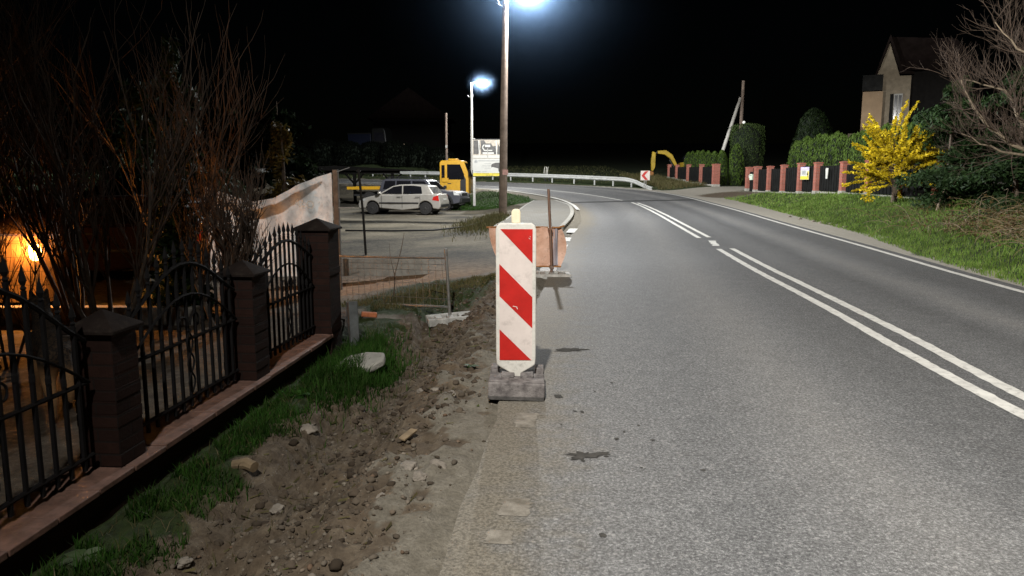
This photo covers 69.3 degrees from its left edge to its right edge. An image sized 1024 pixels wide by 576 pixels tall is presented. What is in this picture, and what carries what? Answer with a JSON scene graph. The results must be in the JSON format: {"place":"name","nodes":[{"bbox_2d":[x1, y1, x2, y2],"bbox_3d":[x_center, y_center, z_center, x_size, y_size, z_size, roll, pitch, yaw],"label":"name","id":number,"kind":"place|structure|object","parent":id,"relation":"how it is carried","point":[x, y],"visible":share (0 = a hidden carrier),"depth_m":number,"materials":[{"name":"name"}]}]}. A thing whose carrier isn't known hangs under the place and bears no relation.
{"place":"outdoors","nodes":[
{"label":"outdoors","id":0,"kind":"place"},
{"bbox_2d":[0,311,361,504],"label":"garden ground","id":1,"kind":"structure","parent":0,"point":[12,441],"depth_m":5.91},
{"bbox_2d":[0,182,66,368],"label":"bare shrub","id":2,"kind":"object","parent":1,"relation":"on","point":[10,280],"visible":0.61,"depth_m":6.66,"materials":[{"name":"brown plant"}]},
{"bbox_2d":[0,0,161,325],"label":"bare shrub","id":3,"kind":"object","parent":1,"relation":"on","point":[64,303],"visible":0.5,"depth_m":8.13,"materials":[{"name":"brown plant"}]},
{"bbox_2d":[0,305,200,325],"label":"raised flower bed","id":4,"kind":"object","parent":1,"relation":"on","point":[119,309],"visible":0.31,"depth_m":8.65,"materials":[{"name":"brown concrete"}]},
{"bbox_2d":[0,25,31,248],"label":"bare shrub","id":5,"kind":"object","parent":4,"relation":"on","point":[2,241],"visible":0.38,"depth_m":8.98,"materials":[{"name":"brown plant"}]},
{"bbox_2d":[0,0,238,318],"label":"bare shrub","id":6,"kind":"object","parent":1,"relation":"on","point":[139,268],"visible":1,"depth_m":6.94,"materials":[{"name":"brown plant"}]},
{"bbox_2d":[0,218,341,575],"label":"garden fence","id":7,"kind":"object","parent":1,"relation":"on","point":[125,449],"visible":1,"depth_m":4.65,"materials":[{"name":"brick"}]},
{"bbox_2d":[141,127,220,318],"bbox_3d":[-4.067,-0.647,8.933,1.052,2.600,0.947,0,8,0],"label":"garden conifer","id":8,"kind":"object","parent":1,"relation":"on","point":[169,235],"visible":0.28,"depth_m":8.81,"materials":[{"name":"green plant"}]},
{"bbox_2d":[167,139,282,333],"bbox_3d":[-3.105,-0.543,8.119,1.636,2.230,1.060,8,12,44],"label":"bare shrub","id":9,"kind":"object","parent":1,"relation":"on","point":[235,247],"visible":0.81,"depth_m":7.92,"materials":[{"name":"brown plant"}]},
{"bbox_2d":[32,274,495,575],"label":"dirt trench","id":10,"kind":"object","parent":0,"point":[272,482],"visible":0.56,"depth_m":4.79,"materials":[{"name":"soil"}]},
{"bbox_2d":[58,547,102,566],"bbox_3d":[-2.129,1.345,3.689,0.251,0.067,0.238,0,8,0],"label":"weed","id":11,"kind":"object","parent":10,"relation":"on","point":[71,555],"visible":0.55,"depth_m":3.68,"materials":[{"name":"green plant"}]},
{"bbox_2d":[174,556,193,568],"bbox_3d":[-1.695,1.416,3.832,0.093,0.051,0.070,1,1,-43],"label":"stone","id":12,"kind":"object","parent":10,"relation":"on","point":[183,562],"visible":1,"depth_m":3.81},
{"bbox_2d":[17,340,385,575],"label":"grass strip","id":13,"kind":"object","parent":10,"relation":"on","point":[154,499],"depth_m":4.54,"materials":[{"name":"plant"}]},
{"bbox_2d":[36,318,437,575],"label":"dead grass","id":14,"kind":"structure","parent":10,"relation":"on","point":[142,561],"depth_m":4.67,"materials":[{"name":"plant"}]},
{"bbox_2d":[231,457,258,471],"bbox_3d":[-1.749,1.155,4.857,0.178,0.082,0.095,2,9,15],"label":"log stub","id":15,"kind":"object","parent":10,"relation":"on","point":[248,464],"visible":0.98,"depth_m":4.83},
{"bbox_2d":[269,503,284,514],"bbox_3d":[-1.428,1.349,4.510,0.084,0.062,0.108,1,4,3],"label":"stone","id":16,"kind":"object","parent":10,"relation":"on","point":[276,508],"visible":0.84,"depth_m":4.49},
{"bbox_2d":[116,318,495,575],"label":"straw","id":17,"kind":"object","parent":10,"relation":"on","point":[294,508],"visible":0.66,"depth_m":4.93,"materials":[{"name":"brown plant"}]},
{"bbox_2d":[300,423,317,433],"bbox_3d":[-1.588,1.098,5.743,0.172,0.097,0.128,-8,15,0],"label":"stone","id":18,"kind":"object","parent":10,"relation":"on","point":[309,428],"visible":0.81,"depth_m":5.71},
{"bbox_2d":[108,274,538,575],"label":"rubble","id":19,"kind":"object","parent":10,"relation":"on","point":[325,545],"visible":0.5,"depth_m":4.37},
{"bbox_2d":[193,280,495,575],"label":"soil clods","id":20,"kind":"object","parent":10,"relation":"on","point":[335,564],"visible":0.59,"depth_m":5.10,"materials":[{"name":"soil"}]},
{"bbox_2d":[346,301,359,345],"bbox_3d":[-1.783,0.401,8.307,0.100,0.527,0.300,-3,9,-20],"label":"concrete post","id":21,"kind":"object","parent":10,"relation":"on","point":[352,319],"visible":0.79,"depth_m":8.21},
{"bbox_2d":[277,313,429,447],"bbox_3d":[-1.440,0.784,7.571,1.125,0.463,4.050,0,8,0],"label":"grass tuft","id":22,"kind":"object","parent":10,"relation":"on","point":[361,381],"visible":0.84,"depth_m":7.15,"materials":[{"name":"plant"}]},
{"bbox_2d":[337,352,385,372],"bbox_3d":[-1.516,0.746,7.404,0.519,0.076,0.320,-5,24,11],"label":"concrete lump","id":23,"kind":"object","parent":10,"relation":"on","point":[377,359],"visible":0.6,"depth_m":7.33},
{"bbox_2d":[339,249,469,326],"bbox_3d":[-1.613,-0.061,10.128,2.383,1.004,0.607,4,9,22],"label":"fence panel","id":24,"kind":"object","parent":10,"relation":"on","point":[433,320],"visible":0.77,"depth_m":9.97,"materials":[{"name":"metal"}]},
{"bbox_2d":[398,428,416,440],"bbox_3d":[-0.690,0.972,4.915,0.050,0.016,0.160,10,17,22],"label":"wood offcut","id":25,"kind":"object","parent":10,"relation":"on","point":[409,433],"visible":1,"depth_m":4.90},
{"bbox_2d":[342,272,495,312],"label":"yard edge grass","id":26,"kind":"structure","parent":10,"relation":"on","point":[421,291],"depth_m":10.89,"materials":[{"name":"plant"}]},
{"bbox_2d":[0,183,580,317],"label":"parking lot","id":27,"kind":"structure","parent":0,"point":[468,256],"depth_m":18.85,"materials":[{"name":"asphalt"}]},
{"bbox_2d":[0,157,55,231],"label":"garden bush","id":28,"kind":"object","parent":27,"relation":"on","point":[5,192],"visible":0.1,"depth_m":15.05,"materials":[{"name":"brown plant"}]},
{"bbox_2d":[0,234,59,301],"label":"wall","id":29,"kind":"structure","parent":27,"relation":"on","point":[15,241],"depth_m":10.63,"materials":[{"name":"orange concrete"}]},
{"bbox_2d":[26,238,41,286],"bbox_3d":[-6.200,-0.153,9.683,0.200,1.010,0.195,0,8,0],"label":"garden lamp","id":30,"kind":"object","parent":27,"relation":"on","point":[30,255],"visible":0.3,"depth_m":9.60,"materials":[{"name":"white metal"}]},
{"bbox_2d":[10,92,100,180],"bbox_3d":[-18.822,-5.406,30.632,5.342,5.460,4.466,-3,9,-20],"label":"dark tree","id":31,"kind":"object","parent":27,"relation":"on","point":[62,101],"visible":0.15,"depth_m":30.35,"materials":[{"name":"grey plant"}]},
{"bbox_2d":[53,172,107,208],"bbox_3d":[-9.208,-1.521,16.195,1.806,2.066,1.878,6,10,34],"label":"garden bush","id":32,"kind":"object","parent":27,"relation":"on","point":[84,192],"visible":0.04,"depth_m":15.62,"materials":[{"name":"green plant"}]},
{"bbox_2d":[1,194,210,271],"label":"shed","id":33,"kind":"object","parent":27,"relation":"on","point":[119,261],"visible":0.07,"depth_m":12.20,"materials":[{"name":"red paint"}]},
{"bbox_2d":[68,109,154,180],"bbox_3d":[-15.919,-4.946,29.940,3.857,4.715,4.614,-6,10,-36],"label":"dark tree","id":34,"kind":"object","parent":27,"relation":"on","point":[120,121],"visible":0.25,"depth_m":28.95,"materials":[{"name":"grey plant"}]},
{"bbox_2d":[94,159,158,195],"bbox_3d":[-7.910,-1.597,15.801,2.132,2.383,2.125,-1,9,-6],"label":"garden bush","id":35,"kind":"object","parent":27,"relation":"on","point":[118,175],"visible":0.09,"depth_m":15.18,"materials":[{"name":"brown plant"}]},
{"bbox_2d":[21,0,283,304],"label":"bare shrub","id":36,"kind":"object","parent":27,"relation":"on","point":[220,139],"visible":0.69,"depth_m":9.44,"materials":[{"name":"brown plant"}]},
{"bbox_2d":[101,32,232,279],"bbox_3d":[-6.675,-2.470,14.246,2.706,4.745,2.606,0,8,0],"label":"garden conifer","id":37,"kind":"object","parent":27,"relation":"on","point":[171,54],"visible":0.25,"depth_m":13.93,"materials":[{"name":"green plant"}]},
{"bbox_2d":[189,170,245,196],"bbox_3d":[-6.645,-1.602,16.350,1.901,2.174,1.977,-6,10,-34],"label":"garden bush","id":38,"kind":"object","parent":27,"relation":"on","point":[239,182],"visible":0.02,"depth_m":16.03,"materials":[{"name":"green plant"}]},
{"bbox_2d":[178,100,272,199],"bbox_3d":[-12.491,-5.388,31.314,4.263,5.211,5.099,5,10,32],"label":"dark tree","id":39,"kind":"object","parent":27,"relation":"on","point":[246,160],"visible":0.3,"depth_m":30.87,"materials":[{"name":"grey plant"}]},
{"bbox_2d":[204,167,353,289],"bbox_3d":[-3.749,-0.849,12.016,2.402,2.190,0.340,0,8,0],"label":"banner","id":40,"kind":"object","parent":27,"relation":"on","point":[302,203],"visible":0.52,"depth_m":11.95,"materials":[{"name":"fabric"}]},
{"bbox_2d":[262,121,305,199],"bbox_3d":[-4.959,-2.030,16.126,1.381,3.240,1.487,0,8,0],"label":"garden cypress","id":41,"kind":"object","parent":27,"relation":"on","point":[277,154],"visible":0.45,"depth_m":15.91,"materials":[{"name":"green plant"}]},
{"bbox_2d":[241,101,333,205],"bbox_3d":[-9.537,-5.213,30.939,4.856,4.963,4.060,0,8,0],"label":"dark tree","id":42,"kind":"object","parent":27,"relation":"on","point":[298,164],"visible":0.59,"depth_m":30.13,"materials":[{"name":"grey plant"}]},
{"bbox_2d":[271,166,414,202],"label":"carport","id":43,"kind":"object","parent":27,"relation":"on","point":[352,170],"visible":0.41,"depth_m":48.80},
{"bbox_2d":[356,169,366,254],"bbox_3d":[-3.491,-1.683,17.240,0.198,2.153,0.056,0,8,0],"label":"steel post","id":44,"kind":"object","parent":27,"relation":"on","point":[362,209],"visible":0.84,"depth_m":17.21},
{"bbox_2d":[342,258,428,275],"bbox_3d":[-2.750,-0.376,13.391,2.500,0.320,0.060,0,8,3],"label":"concrete plinth board","id":45,"kind":"object","parent":27,"relation":"on","point":[349,269],"visible":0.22,"depth_m":13.34,"materials":[{"name":"concrete"}]},
{"bbox_2d":[358,184,448,214],"bbox_3d":[-5.328,-4.403,36.647,4.205,1.455,2.040,2,9,11],"label":"parked car","id":46,"kind":"object","parent":27,"relation":"on","point":[425,199],"visible":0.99,"depth_m":35.81,"materials":[{"name":"silver metal"}]},
{"bbox_2d":[347,159,472,204],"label":"yellow truck","id":47,"kind":"object","parent":27,"relation":"on","point":[456,174],"visible":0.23,"depth_m":45.52,"materials":[{"name":"paint"}]},
{"bbox_2d":[345,221,481,231],"bbox_3d":[-3.029,-2.074,24.969,4.954,0.253,1.138,-4,9,-24],"label":"dark pipe","id":48,"kind":"object","parent":27,"relation":"on","point":[405,230],"visible":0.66,"depth_m":24.41,"materials":[{"name":"black plastic"}]},
{"bbox_2d":[379,176,470,210],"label":"parked off roader","id":49,"kind":"object","parent":27,"relation":"on","point":[456,198],"visible":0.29,"depth_m":40.22,"materials":[{"name":"grey paint"}]},
{"bbox_2d":[468,80,486,172],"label":"street lamp","id":50,"kind":"object","parent":27,"relation":"on","point":[471,120],"visible":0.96,"depth_m":51.41,"materials":[{"name":"metal"}]},
{"bbox_2d":[473,139,499,205],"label":"billboard","id":51,"kind":"object","parent":27,"relation":"on","point":[486,155],"visible":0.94,"depth_m":43.35,"materials":[{"name":"metal"}]},
{"bbox_2d":[497,0,507,214],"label":"street lamp","id":52,"kind":"object","parent":27,"relation":"on","point":[503,172],"visible":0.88,"depth_m":28.24,"materials":[{"name":"brown wood"}]},
{"bbox_2d":[554,200,573,229],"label":"kerb","id":53,"kind":"structure","parent":27,"relation":"on","point":[567,221],"depth_m":27.33,"materials":[{"name":"grey concrete"}]},
{"bbox_2d":[440,210,509,241],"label":"grass","id":54,"kind":"structure","parent":0,"point":[486,219],"depth_m":25.07,"materials":[{"name":"plant"}]},
{"bbox_2d":[343,165,625,182],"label":"hillside grass","id":55,"kind":"structure","parent":0,"point":[539,168],"depth_m":77.07,"materials":[{"name":"plant"}]},
{"bbox_2d":[452,191,530,210],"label":"corner grass","id":56,"kind":"structure","parent":0,"point":[464,207],"depth_m":44.05,"materials":[{"name":"plant"}]},
{"bbox_2d":[0,0,1023,183],"label":"sky","id":57,"kind":"structure","parent":0,"point":[580,71],"materials":[{"name":"black"}]},
{"bbox_2d":[503,200,569,226],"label":"sidewalk","id":58,"kind":"structure","parent":0,"point":[535,212],"depth_m":29.38,"materials":[{"name":"concrete"}]},
{"bbox_2d":[76,143,1013,183],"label":"hillside","id":59,"kind":"structure","parent":0,"point":[630,158],"depth_m":129.63,"materials":[{"name":"plant"}]},
{"bbox_2d":[308,139,338,164],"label":"dark bush","id":60,"kind":"object","parent":59,"relation":"on","point":[321,150],"visible":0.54,"depth_m":72.61,"materials":[{"name":"green plant"}]},
{"bbox_2d":[330,140,363,165],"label":"dark bush","id":61,"kind":"object","parent":59,"relation":"on","point":[346,152],"visible":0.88,"depth_m":72.24,"materials":[{"name":"green plant"}]},
{"bbox_2d":[347,128,392,144],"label":"parked lorry","id":62,"kind":"object","parent":59,"relation":"on","point":[381,135],"visible":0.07,"depth_m":77.47,"materials":[{"name":"blue metal"}]},
{"bbox_2d":[360,141,381,163],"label":"dark bush","id":63,"kind":"object","parent":59,"relation":"on","point":[370,149],"visible":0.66,"depth_m":72.79,"materials":[{"name":"green plant"}]},
{"bbox_2d":[375,140,412,167],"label":"dark bush","id":64,"kind":"object","parent":59,"relation":"on","point":[393,152],"visible":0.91,"depth_m":72.12,"materials":[{"name":"green plant"}]},
{"bbox_2d":[366,88,456,150],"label":"dark house","id":65,"kind":"structure","parent":59,"relation":"on","point":[408,115],"depth_m":90.48,"materials":[{"name":"tile"}]},
{"bbox_2d":[405,142,432,167],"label":"dark bush","id":66,"kind":"object","parent":59,"relation":"on","point":[417,150],"visible":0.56,"depth_m":72.74,"materials":[{"name":"green plant"}]},
{"bbox_2d":[424,147,456,169],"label":"dark bush","id":67,"kind":"object","parent":59,"relation":"on","point":[436,156],"visible":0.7,"depth_m":72.35,"materials":[{"name":"green plant"}]},
{"bbox_2d":[640,150,685,174],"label":"excavator","id":68,"kind":"object","parent":59,"relation":"on","point":[669,155],"visible":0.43,"depth_m":68.77,"materials":[{"name":"yellow paint"}]},
{"bbox_2d":[721,81,744,150],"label":"braced utility pole","id":69,"kind":"object","parent":59,"relation":"on","point":[741,99],"visible":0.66,"depth_m":63.40,"materials":[{"name":"concrete"}]},
{"bbox_2d":[332,179,1017,575],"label":"road shoulder","id":70,"kind":"object","parent":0,"point":[424,539],"visible":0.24,"depth_m":4.00},
{"bbox_2d":[400,460,418,470],"bbox_3d":[-0.603,1.043,4.284,0.115,0.082,0.154,6,9,33],"label":"stone","id":71,"kind":"object","parent":70,"relation":"on","point":[409,465],"visible":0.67,"depth_m":4.26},
{"bbox_2d":[412,471,427,481],"bbox_3d":[-0.513,1.060,4.139,0.091,0.067,0.108,6,8,8],"label":"stone","id":72,"kind":"object","parent":70,"relation":"on","point":[421,476],"visible":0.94,"depth_m":4.12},
{"bbox_2d":[332,179,1023,575],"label":"road","id":73,"kind":"structure","parent":0,"point":[810,437],"depth_m":5.12,"materials":[{"name":"asphalt"}]},
{"bbox_2d":[488,209,544,401],"bbox_3d":[0.037,0.113,5.591,0.423,1.410,0.432,0,8,1],"label":"warning board","id":74,"kind":"object","parent":73,"relation":"on","point":[514,379],"visible":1,"depth_m":5.56,"materials":[{"name":"white plastic"}]},
{"bbox_2d":[486,189,570,278],"bbox_3d":[0.274,-0.926,12.577,1.431,1.496,0.652,0,8,0],"label":"sheet barrier","id":75,"kind":"object","parent":73,"relation":"on","point":[551,246],"visible":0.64,"depth_m":12.84,"materials":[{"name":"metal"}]},
{"bbox_2d":[567,451,608,459],"bbox_3d":[0.453,0.995,4.409,0.288,0.001,0.138,0,8,0],"label":"oil stain","id":76,"kind":"object","parent":73,"relation":"on","point":[580,455],"visible":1,"depth_m":4.42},
{"bbox_2d":[570,199,694,202],"bbox_3d":[6.581,-4.661,39.741,7.891,0.097,1.122,-3,9,-19],"label":"asphalt joint","id":77,"kind":"object","parent":73,"relation":"on","point":[631,201],"visible":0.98,"depth_m":39.34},
{"bbox_2d":[339,179,1023,543],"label":"road marking","id":78,"kind":"structure","parent":73,"relation":"on","point":[515,507],"depth_m":7.12,"materials":[{"name":"paint"}]},
{"bbox_2d":[556,183,1023,285],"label":"grass verge","id":79,"kind":"object","parent":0,"point":[723,195],"depth_m":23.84,"materials":[{"name":"plant"}]},
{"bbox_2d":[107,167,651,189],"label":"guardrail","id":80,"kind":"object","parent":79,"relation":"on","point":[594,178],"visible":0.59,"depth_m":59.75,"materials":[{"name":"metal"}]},
{"bbox_2d":[619,172,706,189],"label":"rough grass","id":81,"kind":"structure","parent":79,"relation":"on","point":[657,180],"depth_m":56.13,"materials":[{"name":"plant"}]},
{"bbox_2d":[667,163,720,186],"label":"board fence","id":82,"kind":"object","parent":79,"relation":"on","point":[701,173],"visible":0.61,"depth_m":55.61,"materials":[{"name":"red brick"}]},
{"bbox_2d":[715,150,727,184],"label":"thuja","id":83,"kind":"object","parent":79,"relation":"on","point":[722,159],"visible":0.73,"depth_m":54.70,"materials":[{"name":"green plant"}]},
{"bbox_2d":[728,143,744,185],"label":"round thuja","id":84,"kind":"object","parent":79,"relation":"on","point":[736,166],"visible":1,"depth_m":52.60,"materials":[{"name":"green plant"}]},
{"bbox_2d":[727,123,765,184],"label":"trimmed hedge","id":85,"kind":"object","parent":79,"relation":"on","point":[748,138],"visible":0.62,"depth_m":54.22,"materials":[{"name":"green plant"}]},
{"bbox_2d":[789,140,802,174],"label":"thuja","id":86,"kind":"object","parent":79,"relation":"on","point":[793,158],"visible":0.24,"depth_m":41.22,"materials":[{"name":"green plant"}]},
{"bbox_2d":[795,136,810,175],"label":"thuja","id":87,"kind":"object","parent":79,"relation":"on","point":[801,147],"visible":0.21,"depth_m":40.43,"materials":[{"name":"green plant"}]},
{"bbox_2d":[720,190,886,213],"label":"verge grass","id":88,"kind":"structure","parent":79,"relation":"on","point":[803,195],"depth_m":35.37,"materials":[{"name":"plant"}]},
{"bbox_2d":[800,138,813,165],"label":"thuja","id":89,"kind":"object","parent":79,"relation":"on","point":[804,157],"visible":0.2,"depth_m":39.61,"materials":[{"name":"green plant"}]},
{"bbox_2d":[787,107,832,164],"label":"evergreen tree","id":90,"kind":"object","parent":79,"relation":"on","point":[812,124],"visible":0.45,"depth_m":44.49,"materials":[{"name":"green plant"}]},
{"bbox_2d":[808,133,821,181],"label":"thuja","id":91,"kind":"object","parent":79,"relation":"on","point":[811,152],"visible":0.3,"depth_m":38.89,"materials":[{"name":"green plant"}]},
{"bbox_2d":[813,133,828,165],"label":"thuja","id":92,"kind":"object","parent":79,"relation":"on","point":[820,143],"visible":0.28,"depth_m":38.09,"materials":[{"name":"green plant"}]},
{"bbox_2d":[820,134,833,165],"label":"thuja","id":93,"kind":"object","parent":79,"relation":"on","point":[822,155],"visible":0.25,"depth_m":37.35,"materials":[{"name":"green plant"}]},
{"bbox_2d":[824,130,842,191],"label":"thuja","id":94,"kind":"object","parent":79,"relation":"on","point":[829,154],"visible":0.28,"depth_m":36.57,"materials":[{"name":"green plant"}]},
{"bbox_2d":[832,135,847,185],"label":"thuja","id":95,"kind":"object","parent":79,"relation":"on","point":[839,148],"visible":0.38,"depth_m":35.74,"materials":[{"name":"green plant"}]},
{"bbox_2d":[744,158,944,198],"bbox_3d":[14.800,-5.216,36.040,0.420,1.838,21.190,0,8,0],"label":"board fence","id":96,"kind":"object","parent":79,"relation":"on","point":[784,179],"visible":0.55,"depth_m":35.83,"materials":[{"name":"black brick"}]},
{"bbox_2d":[800,167,809,179],"bbox_3d":[14.617,-5.724,37.010,0.026,0.620,0.620,-3,9,-18],"label":"notice board","id":97,"kind":"object","parent":96,"relation":"attached to","point":[804,174],"visible":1,"depth_m":37.00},
{"bbox_2d":[842,133,857,160],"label":"thuja","id":98,"kind":"object","parent":79,"relation":"on","point":[847,147],"visible":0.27,"depth_m":35.02,"materials":[{"name":"green plant"}]},
{"bbox_2d":[848,130,863,164],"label":"thuja","id":99,"kind":"object","parent":79,"relation":"on","point":[852,155],"visible":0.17,"depth_m":34.26,"materials":[{"name":"green plant"}]},
{"bbox_2d":[854,127,869,162],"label":"thuja","id":100,"kind":"object","parent":79,"relation":"on","point":[862,141],"visible":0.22,"depth_m":33.51,"materials":[{"name":"green plant"}]},
{"bbox_2d":[841,99,946,202],"bbox_3d":[13.588,-4.717,26.250,3.717,3.670,3.725,0,8,0],"label":"forsythia","id":101,"kind":"object","parent":79,"relation":"on","point":[894,158],"visible":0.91,"depth_m":26.08,"materials":[{"name":"yellow plant"}]},
{"bbox_2d":[848,35,981,157],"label":"house","id":102,"kind":"structure","parent":79,"relation":"on","point":[902,55],"depth_m":47.84,"materials":[{"name":"paint"}]},
{"bbox_2d":[892,94,902,120],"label":"window","id":103,"kind":"structure","parent":102,"relation":"in","point":[897,104],"depth_m":48.10,"materials":[{"name":"white glass"}]},
{"bbox_2d":[819,184,1023,256],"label":"bramble heap","id":104,"kind":"object","parent":79,"relation":"on","point":[1005,227],"visible":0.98,"depth_m":16.02,"materials":[{"name":"green plant"}]},
{"bbox_2d":[893,75,1009,209],"bbox_3d":[13.566,-4.444,22.834,3.435,4.128,3.187,0,8,0],"label":"dark conifer","id":105,"kind":"object","parent":79,"relation":"on","point":[926,175],"visible":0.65,"depth_m":22.57,"materials":[{"name":"green plant"}]},
{"bbox_2d":[888,197,1023,235],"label":"dry verge grass","id":106,"kind":"structure","parent":79,"relation":"on","point":[940,218],"depth_m":21.04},
{"bbox_2d":[899,0,1023,185],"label":"bare tree","id":107,"kind":"object","parent":79,"relation":"on","point":[1018,144],"visible":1,"depth_m":17.76,"materials":[{"name":"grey plant"}]},
{"bbox_2d":[934,65,1023,220],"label":"dark conifer","id":108,"kind":"object","parent":79,"relation":"on","point":[999,192],"visible":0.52,"depth_m":19.79,"materials":[{"name":"green plant"}]},
{"bbox_2d":[989,7,1023,130],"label":"bare tree","id":109,"kind":"object","parent":79,"relation":"on","point":[1018,61],"visible":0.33,"depth_m":21.92,"materials":[{"name":"brown plant"}]},
{"bbox_2d":[663,182,1003,193],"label":"driveway","id":110,"kind":"structure","parent":0,"point":[705,190],"depth_m":48.91,"materials":[{"name":"concrete"}]},
{"bbox_2d":[647,190,1023,286],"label":"gravel shoulder","id":111,"kind":"object","parent":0,"point":[823,227],"visible":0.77,"depth_m":24.64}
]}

